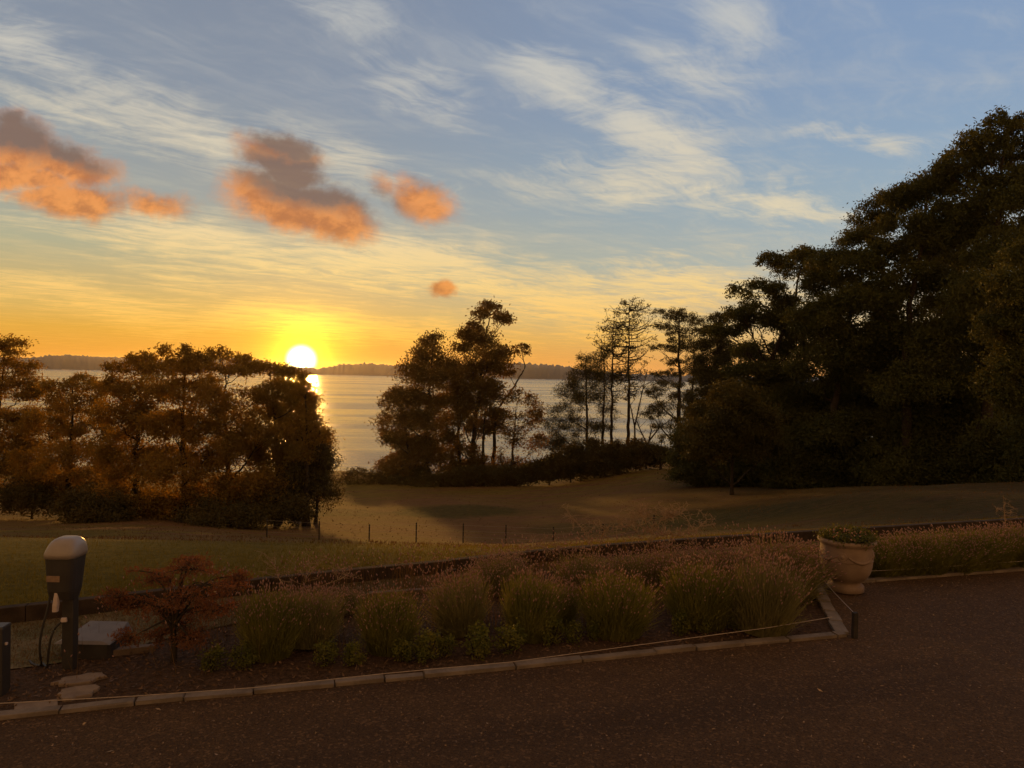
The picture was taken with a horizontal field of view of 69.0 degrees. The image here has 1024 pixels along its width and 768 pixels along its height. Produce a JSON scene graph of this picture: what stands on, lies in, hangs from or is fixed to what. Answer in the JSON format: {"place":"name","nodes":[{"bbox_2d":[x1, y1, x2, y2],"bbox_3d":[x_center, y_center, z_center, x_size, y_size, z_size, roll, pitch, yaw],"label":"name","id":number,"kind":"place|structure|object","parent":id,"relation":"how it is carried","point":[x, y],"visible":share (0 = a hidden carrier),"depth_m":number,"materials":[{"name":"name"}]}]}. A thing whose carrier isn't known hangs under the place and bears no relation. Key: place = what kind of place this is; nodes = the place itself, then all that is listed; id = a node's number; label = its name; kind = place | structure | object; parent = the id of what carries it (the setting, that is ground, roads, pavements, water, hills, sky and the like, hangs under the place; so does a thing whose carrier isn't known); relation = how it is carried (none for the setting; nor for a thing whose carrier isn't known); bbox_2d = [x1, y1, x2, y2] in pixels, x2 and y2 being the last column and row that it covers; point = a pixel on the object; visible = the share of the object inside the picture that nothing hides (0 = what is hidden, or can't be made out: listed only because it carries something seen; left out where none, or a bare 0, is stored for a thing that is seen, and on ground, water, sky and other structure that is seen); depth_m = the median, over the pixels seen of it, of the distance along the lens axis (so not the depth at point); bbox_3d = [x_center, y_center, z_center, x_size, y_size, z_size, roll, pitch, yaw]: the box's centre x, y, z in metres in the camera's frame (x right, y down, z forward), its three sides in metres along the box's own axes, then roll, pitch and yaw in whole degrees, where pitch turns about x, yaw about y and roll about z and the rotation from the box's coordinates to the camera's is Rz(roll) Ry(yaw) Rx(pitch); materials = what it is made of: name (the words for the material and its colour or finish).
{"place":"outdoors","nodes":[
{"label":"outdoors","id":0,"kind":"place"},
{"bbox_2d":[0,354,824,381],"bbox_3d":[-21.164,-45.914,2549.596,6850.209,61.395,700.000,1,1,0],"label":"hills","id":1,"kind":"structure","parent":0,"point":[531,371],"depth_m":2278.05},
{"bbox_2d":[0,368,872,473],"bbox_3d":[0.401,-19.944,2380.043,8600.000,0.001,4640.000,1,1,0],"label":"water","id":2,"kind":"structure","parent":0,"point":[349,410],"depth_m":437.15,"materials":[{"name":"grey liquid"}]},
{"bbox_2d":[0,536,971,710],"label":"garden soil","id":3,"kind":"structure","parent":0,"point":[813,609],"depth_m":6.29,"materials":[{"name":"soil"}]},
{"bbox_2d":[0,622,11,696],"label":"bollard","id":4,"kind":"object","parent":3,"relation":"on","point":[5,648],"visible":1,"depth_m":5.57,"materials":[{"name":"plastic"}]},
{"bbox_2d":[0,603,28,622],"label":"timber sleeper","id":5,"kind":"object","parent":3,"relation":"on","point":[15,613],"visible":0.67,"depth_m":7.07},
{"bbox_2d":[0,705,61,719],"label":"kerb stone","id":6,"kind":"object","parent":3,"relation":"on","point":[27,712],"visible":0.53,"depth_m":5.24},
{"bbox_2d":[28,535,87,669],"bbox_3d":[-3.745,1.794,6.049,0.503,1.118,0.272,1,1,0],"label":"charging post","id":7,"kind":"object","parent":3,"relation":"on","point":[65,557],"visible":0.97,"depth_m":5.98,"materials":[{"name":"plastic"}]},
{"bbox_2d":[57,684,99,701],"bbox_3d":[-3.259,2.326,5.612,0.281,0.030,0.225,0,1,-37],"label":"stepping stone","id":8,"kind":"object","parent":3,"relation":"on","point":[81,692],"visible":0.96,"depth_m":5.59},
{"bbox_2d":[50,672,106,686],"bbox_3d":[-3.389,2.319,5.837,0.386,0.030,0.188,1,1,-26],"label":"stepping stone","id":9,"kind":"object","parent":3,"relation":"on","point":[81,679],"visible":0.97,"depth_m":5.81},
{"bbox_2d":[59,697,134,713],"bbox_3d":[-2.988,2.351,5.382,0.475,0.094,0.088,0,2,-18],"label":"kerb stone","id":10,"kind":"object","parent":3,"relation":"on","point":[100,705],"visible":0.54,"depth_m":5.36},
{"bbox_2d":[92,552,253,662],"bbox_3d":[-2.752,1.880,6.263,1.297,0.941,0.993,1,1,0],"label":"maple shrub","id":11,"kind":"object","parent":3,"relation":"on","point":[170,610],"visible":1,"depth_m":6.16,"materials":[{"name":"red plant"}]},
{"bbox_2d":[184,688,252,700],"bbox_3d":[-2.206,2.369,5.615,0.484,0.094,0.094,1,2,-15],"label":"kerb stone","id":12,"kind":"object","parent":3,"relation":"on","point":[215,694],"visible":0.44,"depth_m":5.59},
{"bbox_2d":[227,639,259,670],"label":"box shrub","id":13,"kind":"object","parent":3,"relation":"on","point":[247,657],"visible":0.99,"depth_m":6.10,"materials":[{"name":"green plant"}]},
{"bbox_2d":[225,579,316,662],"bbox_3d":[-2.071,2.030,6.421,0.750,0.624,0.770,5,1,-35],"label":"lavender bush","id":14,"kind":"object","parent":3,"relation":"on","point":[274,636],"visible":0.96,"depth_m":6.30,"materials":[{"name":"plant"}]},
{"bbox_2d":[254,680,333,693],"bbox_3d":[-1.682,2.370,5.766,0.596,0.095,0.093,1,2,-15],"label":"kerb stone","id":15,"kind":"object","parent":3,"relation":"on","point":[304,686],"visible":0.48,"depth_m":5.74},
{"bbox_2d":[267,581,351,649],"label":"lavender bush","id":16,"kind":"object","parent":3,"relation":"on","point":[319,616],"visible":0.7,"depth_m":6.58,"materials":[{"name":"plant"}]},
{"bbox_2d":[344,581,430,656],"bbox_3d":[-1.095,2.067,6.585,0.761,0.583,0.688,-3,6,-16],"label":"lavender bush","id":17,"kind":"object","parent":3,"relation":"on","point":[393,617],"visible":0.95,"depth_m":6.47,"materials":[{"name":"plant"}]},
{"bbox_2d":[407,627,446,664],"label":"box shrub","id":18,"kind":"object","parent":3,"relation":"on","point":[426,649],"visible":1,"depth_m":6.37,"materials":[{"name":"green plant"}]},
{"bbox_2d":[45,522,822,679],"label":"wild grass","id":19,"kind":"structure","parent":3,"relation":"on","point":[406,576],"depth_m":8.00,"materials":[{"name":"plant"}]},
{"bbox_2d":[415,562,495,638],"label":"lavender bush","id":20,"kind":"object","parent":3,"relation":"on","point":[454,616],"visible":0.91,"depth_m":6.96,"materials":[{"name":"plant"}]},
{"bbox_2d":[423,662,514,677],"bbox_3d":[-0.351,2.389,6.155,0.766,0.098,0.096,1,1,-16],"label":"kerb stone","id":21,"kind":"object","parent":3,"relation":"on","point":[467,670],"visible":0.52,"depth_m":6.12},
{"bbox_2d":[459,619,496,660],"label":"box shrub","id":22,"kind":"object","parent":3,"relation":"on","point":[481,638],"visible":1,"depth_m":6.45,"materials":[{"name":"green plant"}]},
{"bbox_2d":[459,550,537,596],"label":"lavender bush","id":23,"kind":"object","parent":3,"relation":"on","point":[505,567],"visible":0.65,"depth_m":8.31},
{"bbox_2d":[488,617,528,654],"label":"box shrub","id":24,"kind":"object","parent":3,"relation":"on","point":[518,640],"visible":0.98,"depth_m":6.56,"materials":[{"name":"green plant"}]},
{"bbox_2d":[498,565,569,643],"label":"lavender bush","id":25,"kind":"object","parent":3,"relation":"on","point":[530,606],"visible":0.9,"depth_m":6.86,"materials":[{"name":"plant"}]},
{"bbox_2d":[514,655,582,668],"bbox_3d":[0.311,2.400,6.352,0.600,0.097,0.095,1,1,-18],"label":"kerb stone","id":26,"kind":"object","parent":3,"relation":"on","point":[533,663],"visible":0.49,"depth_m":6.33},
{"bbox_2d":[541,576,585,629],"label":"lavender bush","id":27,"kind":"object","parent":3,"relation":"on","point":[569,613],"visible":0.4,"depth_m":7.22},
{"bbox_2d":[518,503,628,559],"bbox_3d":[0.770,1.930,9.623,1.464,0.816,0.583,1,1,0],"label":"dry weed","id":28,"kind":"object","parent":3,"relation":"on","point":[564,549],"visible":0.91,"depth_m":9.57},
{"bbox_2d":[546,545,621,599],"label":"lavender bush","id":29,"kind":"object","parent":3,"relation":"on","point":[580,568],"visible":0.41,"depth_m":8.39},
{"bbox_2d":[569,564,665,642],"bbox_3d":[0.989,2.070,7.069,0.935,0.643,0.806,6,6,14],"label":"lavender bush","id":30,"kind":"object","parent":3,"relation":"on","point":[619,609],"visible":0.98,"depth_m":6.93,"materials":[{"name":"plant"}]},
{"bbox_2d":[581,649,656,661],"bbox_3d":[0.937,2.412,6.537,0.701,0.095,0.088,1,1,-17],"label":"kerb stone","id":31,"kind":"object","parent":3,"relation":"on","point":[620,655],"visible":0.54,"depth_m":6.51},
{"bbox_2d":[597,547,678,590],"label":"lavender bush","id":32,"kind":"object","parent":3,"relation":"on","point":[638,567],"visible":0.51,"depth_m":8.49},
{"bbox_2d":[608,498,699,553],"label":"dry weed","id":33,"kind":"object","parent":3,"relation":"on","point":[665,515],"visible":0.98,"depth_m":9.64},
{"bbox_2d":[641,543,697,593],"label":"lavender bush","id":34,"kind":"object","parent":3,"relation":"on","point":[668,558],"visible":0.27,"depth_m":8.47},
{"bbox_2d":[651,553,749,632],"bbox_3d":[1.886,2.046,7.384,0.952,0.716,0.867,3,2,26],"label":"lavender bush","id":35,"kind":"object","parent":3,"relation":"on","point":[705,595],"visible":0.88,"depth_m":7.25,"materials":[{"name":"plant"}]},
{"bbox_2d":[682,541,750,587],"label":"lavender bush","id":36,"kind":"object","parent":3,"relation":"on","point":[706,556],"visible":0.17,"depth_m":8.28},
{"bbox_2d":[707,538,790,604],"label":"lavender bush","id":37,"kind":"object","parent":3,"relation":"on","point":[744,561],"visible":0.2,"depth_m":8.18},
{"bbox_2d":[718,546,820,637],"bbox_3d":[2.493,2.006,7.234,0.930,0.832,0.900,7,0,28],"label":"lavender bush","id":38,"kind":"object","parent":3,"relation":"on","point":[765,602],"visible":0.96,"depth_m":7.08,"materials":[{"name":"plant"}]},
{"bbox_2d":[739,525,845,603],"bbox_3d":[3.099,2.045,8.361,1.204,0.753,0.862,17,11,38],"label":"lavender bush","id":39,"kind":"object","parent":3,"relation":"on","point":[797,559],"visible":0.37,"depth_m":8.22,"materials":[{"name":"plant"}]},
{"bbox_2d":[869,534,922,577],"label":"lavender bush","id":40,"kind":"object","parent":3,"relation":"on","point":[885,558],"visible":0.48,"depth_m":9.23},
{"bbox_2d":[871,528,944,575],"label":"lavender bush","id":41,"kind":"object","parent":3,"relation":"on","point":[918,564],"visible":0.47,"depth_m":9.31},
{"bbox_2d":[877,527,967,575],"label":"lavender bush","id":42,"kind":"object","parent":3,"relation":"on","point":[941,568],"visible":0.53,"depth_m":9.39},
{"bbox_2d":[903,527,1000,575],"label":"lavender bush","id":43,"kind":"object","parent":3,"relation":"on","point":[972,564],"visible":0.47,"depth_m":9.48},
{"bbox_2d":[924,524,1020,570],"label":"lavender bush","id":44,"kind":"object","parent":3,"relation":"on","point":[991,566],"visible":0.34,"depth_m":9.63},
{"bbox_2d":[948,522,1023,568],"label":"lavender bush","id":45,"kind":"object","parent":3,"relation":"on","point":[1008,556],"visible":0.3,"depth_m":9.79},
{"bbox_2d":[0,571,1023,767],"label":"driveway","id":46,"kind":"structure","parent":0,"point":[25,746],"depth_m":5.42,"materials":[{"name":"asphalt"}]},
{"bbox_2d":[0,617,831,703],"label":"string line","id":47,"kind":"object","parent":46,"relation":"on","point":[394,672],"visible":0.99,"depth_m":5.87,"materials":[{"name":"metal"}]},
{"bbox_2d":[817,536,876,594],"bbox_3d":[3.899,2.099,8.695,0.636,0.612,0.636,1,1,0],"label":"garden urn","id":48,"kind":"object","parent":46,"relation":"on","point":[856,562],"visible":0.82,"depth_m":8.47,"materials":[{"name":"stone"}]},
{"bbox_2d":[812,523,882,550],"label":"flowering plant","id":49,"kind":"object","parent":48,"relation":"in","point":[847,534],"visible":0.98,"depth_m":8.58,"materials":[{"name":"green plant"}]},
{"bbox_2d":[0,461,1023,607],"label":"paddock","id":50,"kind":"structure","parent":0,"point":[594,504],"depth_m":47.46,"materials":[{"name":"green plant"}]},
{"bbox_2d":[0,475,78,519],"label":"scrub","id":51,"kind":"object","parent":50,"relation":"on","point":[13,498],"visible":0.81,"depth_m":55.83,"materials":[{"name":"green plant"}]},
{"bbox_2d":[0,333,82,495],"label":"gum tree","id":52,"kind":"object","parent":50,"relation":"on","point":[17,383],"visible":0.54,"depth_m":61.40,"materials":[{"name":"green plant"}]},
{"bbox_2d":[0,371,132,516],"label":"gum tree","id":53,"kind":"object","parent":50,"relation":"on","point":[74,474],"visible":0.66,"depth_m":57.28,"materials":[{"name":"green plant"}]},
{"bbox_2d":[41,481,144,523],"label":"scrub","id":54,"kind":"object","parent":50,"relation":"on","point":[87,507],"visible":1,"depth_m":49.17,"materials":[{"name":"green plant"}]},
{"bbox_2d":[72,347,191,517],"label":"gum tree","id":55,"kind":"object","parent":50,"relation":"on","point":[106,455],"visible":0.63,"depth_m":54.00,"materials":[{"name":"green plant"}]},
{"bbox_2d":[125,341,262,519],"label":"gum tree","id":56,"kind":"object","parent":50,"relation":"on","point":[198,463],"visible":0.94,"depth_m":51.58,"materials":[{"name":"green plant"}]},
{"bbox_2d":[166,489,273,529],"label":"scrub","id":57,"kind":"object","parent":50,"relation":"on","point":[239,514],"visible":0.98,"depth_m":49.26,"materials":[{"name":"green plant"}]},
{"bbox_2d":[183,344,303,506],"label":"gum tree","id":58,"kind":"object","parent":50,"relation":"on","point":[247,481],"visible":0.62,"depth_m":53.77,"materials":[{"name":"green plant"}]},
{"bbox_2d":[242,359,324,522],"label":"gum tree","id":59,"kind":"object","parent":50,"relation":"on","point":[291,373],"visible":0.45,"depth_m":56.45,"materials":[{"name":"green plant"}]},
{"bbox_2d":[243,478,324,527],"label":"scrub","id":60,"kind":"object","parent":50,"relation":"on","point":[286,509],"visible":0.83,"depth_m":51.74,"materials":[{"name":"green plant"}]},
{"bbox_2d":[277,375,336,526],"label":"gum tree","id":61,"kind":"object","parent":50,"relation":"on","point":[313,421],"visible":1,"depth_m":54.12,"materials":[{"name":"green plant"}]},
{"bbox_2d":[263,442,353,523],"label":"tree","id":62,"kind":"object","parent":50,"relation":"on","point":[320,481],"visible":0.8,"depth_m":55.01,"materials":[{"name":"green plant"}]},
{"bbox_2d":[335,465,389,484],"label":"bush","id":63,"kind":"object","parent":50,"relation":"on","point":[350,478],"visible":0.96,"depth_m":99.88,"materials":[{"name":"green plant"}]},
{"bbox_2d":[372,385,436,484],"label":"gum tree","id":64,"kind":"object","parent":50,"relation":"on","point":[400,461],"visible":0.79,"depth_m":100.63,"materials":[{"name":"green plant"}]},
{"bbox_2d":[364,328,470,477],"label":"gum tree","id":65,"kind":"object","parent":50,"relation":"on","point":[425,368],"visible":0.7,"depth_m":102.23,"materials":[{"name":"green plant"}]},
{"bbox_2d":[397,463,448,486],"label":"shore bush","id":66,"kind":"object","parent":50,"relation":"on","point":[418,474],"visible":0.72,"depth_m":99.91,"materials":[{"name":"green plant"}]},
{"bbox_2d":[422,464,482,486],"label":"shore bush","id":67,"kind":"object","parent":50,"relation":"on","point":[451,479],"visible":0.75,"depth_m":99.41,"materials":[{"name":"green plant"}]},
{"bbox_2d":[431,354,481,471],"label":"gum tree","id":68,"kind":"object","parent":50,"relation":"on","point":[468,449],"visible":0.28,"depth_m":105.84,"materials":[{"name":"green plant"}]},
{"bbox_2d":[432,298,520,472],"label":"gum tree","id":69,"kind":"object","parent":50,"relation":"on","point":[495,361],"visible":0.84,"depth_m":104.50,"materials":[{"name":"green plant"}]},
{"bbox_2d":[455,462,509,486],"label":"shore bush","id":70,"kind":"object","parent":50,"relation":"on","point":[476,473],"visible":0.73,"depth_m":99.24,"materials":[{"name":"green plant"}]},
{"bbox_2d":[458,379,512,467],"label":"gum tree","id":71,"kind":"object","parent":50,"relation":"on","point":[491,412],"visible":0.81,"depth_m":104.70,"materials":[{"name":"green plant"}]},
{"bbox_2d":[479,343,531,464],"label":"gum tree","id":72,"kind":"object","parent":50,"relation":"on","point":[526,346],"visible":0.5,"depth_m":108.01,"materials":[{"name":"green plant"}]},
{"bbox_2d":[481,461,530,485],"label":"shore bush","id":73,"kind":"object","parent":50,"relation":"on","point":[507,472],"visible":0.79,"depth_m":99.47,"materials":[{"name":"green plant"}]},
{"bbox_2d":[0,516,1023,605],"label":"lawn grass","id":74,"kind":"structure","parent":50,"relation":"on","point":[457,548],"depth_m":9.44,"materials":[{"name":"plant"}]},
{"bbox_2d":[2,469,1023,546],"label":"pasture tussocks","id":75,"kind":"object","parent":50,"relation":"on","point":[211,539],"visible":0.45,"depth_m":27.93,"materials":[{"name":"green plant"}]},
{"bbox_2d":[481,385,554,467],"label":"gum tree","id":76,"kind":"object","parent":50,"relation":"on","point":[531,413],"visible":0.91,"depth_m":103.68,"materials":[{"name":"green plant"}]},
{"bbox_2d":[525,453,574,484],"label":"shore bush","id":77,"kind":"object","parent":50,"relation":"on","point":[544,466],"visible":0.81,"depth_m":99.71,"materials":[{"name":"green plant"}]},
{"bbox_2d":[531,350,604,452],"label":"pine tree","id":78,"kind":"object","parent":50,"relation":"on","point":[559,437],"visible":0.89,"depth_m":107.56,"materials":[{"name":"green plant"}]},
{"bbox_2d":[541,439,600,482],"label":"shore bush","id":79,"kind":"object","parent":50,"relation":"on","point":[569,450],"visible":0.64,"depth_m":99.92,"materials":[{"name":"green plant"}]},
{"bbox_2d":[564,432,624,481],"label":"shore bush","id":80,"kind":"object","parent":50,"relation":"on","point":[594,444],"visible":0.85,"depth_m":99.51,"materials":[{"name":"green plant"}]},
{"bbox_2d":[582,346,621,441],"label":"pine tree","id":81,"kind":"object","parent":50,"relation":"on","point":[601,376],"visible":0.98,"depth_m":105.56,"materials":[{"name":"green plant"}]},
{"bbox_2d":[586,318,644,439],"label":"bare conifer","id":82,"kind":"object","parent":50,"relation":"on","point":[612,350],"visible":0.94,"depth_m":105.76,"materials":[{"name":"green plant"}]},
{"bbox_2d":[597,438,647,474],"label":"shore bush","id":83,"kind":"object","parent":50,"relation":"on","point":[615,442],"visible":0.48,"depth_m":100.28,"materials":[{"name":"green plant"}]},
{"bbox_2d":[594,295,666,443],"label":"bare conifer","id":84,"kind":"object","parent":50,"relation":"on","point":[629,328],"visible":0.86,"depth_m":107.58,"materials":[{"name":"green plant"}]},
{"bbox_2d":[616,434,667,470],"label":"shore bush","id":85,"kind":"object","parent":50,"relation":"on","point":[636,462],"visible":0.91,"depth_m":99.13,"materials":[{"name":"green plant"}]},
{"bbox_2d":[635,306,707,439],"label":"pine tree","id":86,"kind":"object","parent":50,"relation":"on","point":[678,316],"visible":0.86,"depth_m":103.02,"materials":[{"name":"green plant"}]},
{"bbox_2d":[657,421,725,486],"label":"undergrowth","id":87,"kind":"object","parent":50,"relation":"on","point":[684,470],"visible":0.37,"depth_m":76.23,"materials":[{"name":"green plant"}]},
{"bbox_2d":[676,311,739,423],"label":"pine tree","id":88,"kind":"object","parent":50,"relation":"on","point":[702,372],"visible":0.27,"depth_m":83.22,"materials":[{"name":"green plant"}]},
{"bbox_2d":[669,377,794,494],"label":"young tree","id":89,"kind":"object","parent":50,"relation":"on","point":[727,421],"visible":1,"depth_m":59.65,"materials":[{"name":"green plant"}]},
{"bbox_2d":[700,413,768,486],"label":"undergrowth","id":90,"kind":"object","parent":50,"relation":"on","point":[741,468],"visible":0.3,"depth_m":72.55,"materials":[{"name":"green plant"}]},
{"bbox_2d":[700,243,829,397],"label":"tall gum","id":91,"kind":"object","parent":50,"relation":"on","point":[763,368],"visible":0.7,"depth_m":73.49,"materials":[{"name":"green plant"}]},
{"bbox_2d":[773,187,929,487],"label":"tall gum","id":92,"kind":"object","parent":50,"relation":"on","point":[849,349],"visible":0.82,"depth_m":64.28,"materials":[{"name":"green plant"}]},
{"bbox_2d":[826,161,1002,458],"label":"tall gum","id":93,"kind":"object","parent":50,"relation":"on","point":[888,320],"visible":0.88,"depth_m":60.47,"materials":[{"name":"green plant"}]},
{"bbox_2d":[861,198,1014,439],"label":"tall gum","id":94,"kind":"object","parent":50,"relation":"on","point":[954,254],"visible":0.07,"depth_m":72.72,"materials":[{"name":"green plant"}]},
{"bbox_2d":[918,105,1023,463],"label":"tall gum","id":95,"kind":"object","parent":50,"relation":"on","point":[1003,190],"visible":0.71,"depth_m":56.66,"materials":[{"name":"green plant"}]},
{"bbox_2d":[960,236,1023,456],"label":"tall gum","id":96,"kind":"object","parent":50,"relation":"on","point":[1004,321],"visible":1,"depth_m":42.91,"materials":[{"name":"green plant"}]},
{"bbox_2d":[0,0,1023,376],"label":"sky","id":97,"kind":"structure","parent":0,"point":[317,184],"materials":[{"name":"blue"}]},
{"bbox_2d":[11,527,1023,668],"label":"lawn strip","id":98,"kind":"object","parent":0,"point":[36,639],"visible":0.21,"depth_m":7.09,"materials":[{"name":"plant"}]},
{"bbox_2d":[54,621,131,659],"bbox_3d":[-3.609,2.211,6.432,0.472,0.215,0.370,1,1,0],"label":"cable box","id":99,"kind":"object","parent":98,"relation":"on","point":[98,644],"visible":0.63,"depth_m":6.33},
{"bbox_2d":[26,576,271,621],"bbox_3d":[-3.653,2.230,7.700,2.297,0.208,0.099,1,1,-29],"label":"timber sleeper","id":100,"kind":"object","parent":98,"relation":"on","point":[35,611],"visible":0.42,"depth_m":7.40,"materials":[{"name":"wood"}]},
{"bbox_2d":[11,558,573,666],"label":"dry grass","id":101,"kind":"structure","parent":98,"relation":"on","point":[237,596],"depth_m":7.26,"materials":[{"name":"plant"}]},
{"bbox_2d":[272,559,450,591],"bbox_3d":[-1.712,2.252,8.722,2.120,0.202,0.118,1,1,-26],"label":"timber sleeper","id":102,"kind":"object","parent":98,"relation":"on","point":[388,573],"visible":0.6,"depth_m":8.71,"materials":[{"name":"wood"}]},
{"bbox_2d":[451,544,597,571],"bbox_3d":[0.186,2.271,9.635,2.115,0.208,0.131,1,1,-25],"label":"timber sleeper","id":103,"kind":"object","parent":98,"relation":"on","point":[463,560],"visible":0.39,"depth_m":9.66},
{"bbox_2d":[596,535,729,556],"bbox_3d":[2.143,2.294,10.445,2.141,0.210,0.097,1,1,-21],"label":"timber sleeper","id":104,"kind":"object","parent":98,"relation":"on","point":[679,541],"visible":0.54,"depth_m":10.39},
{"bbox_2d":[728,529,823,546],"bbox_3d":[4.242,2.323,11.206,2.329,0.208,0.107,1,1,-19],"label":"timber sleeper","id":105,"kind":"object","parent":98,"relation":"on","point":[805,535],"visible":0.39,"depth_m":11.10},
{"bbox_2d":[857,520,974,536],"bbox_3d":[6.494,2.354,11.963,2.428,0.208,0.093,1,1,-19],"label":"timber sleeper","id":106,"kind":"object","parent":98,"relation":"on","point":[885,528],"visible":0.54,"depth_m":11.93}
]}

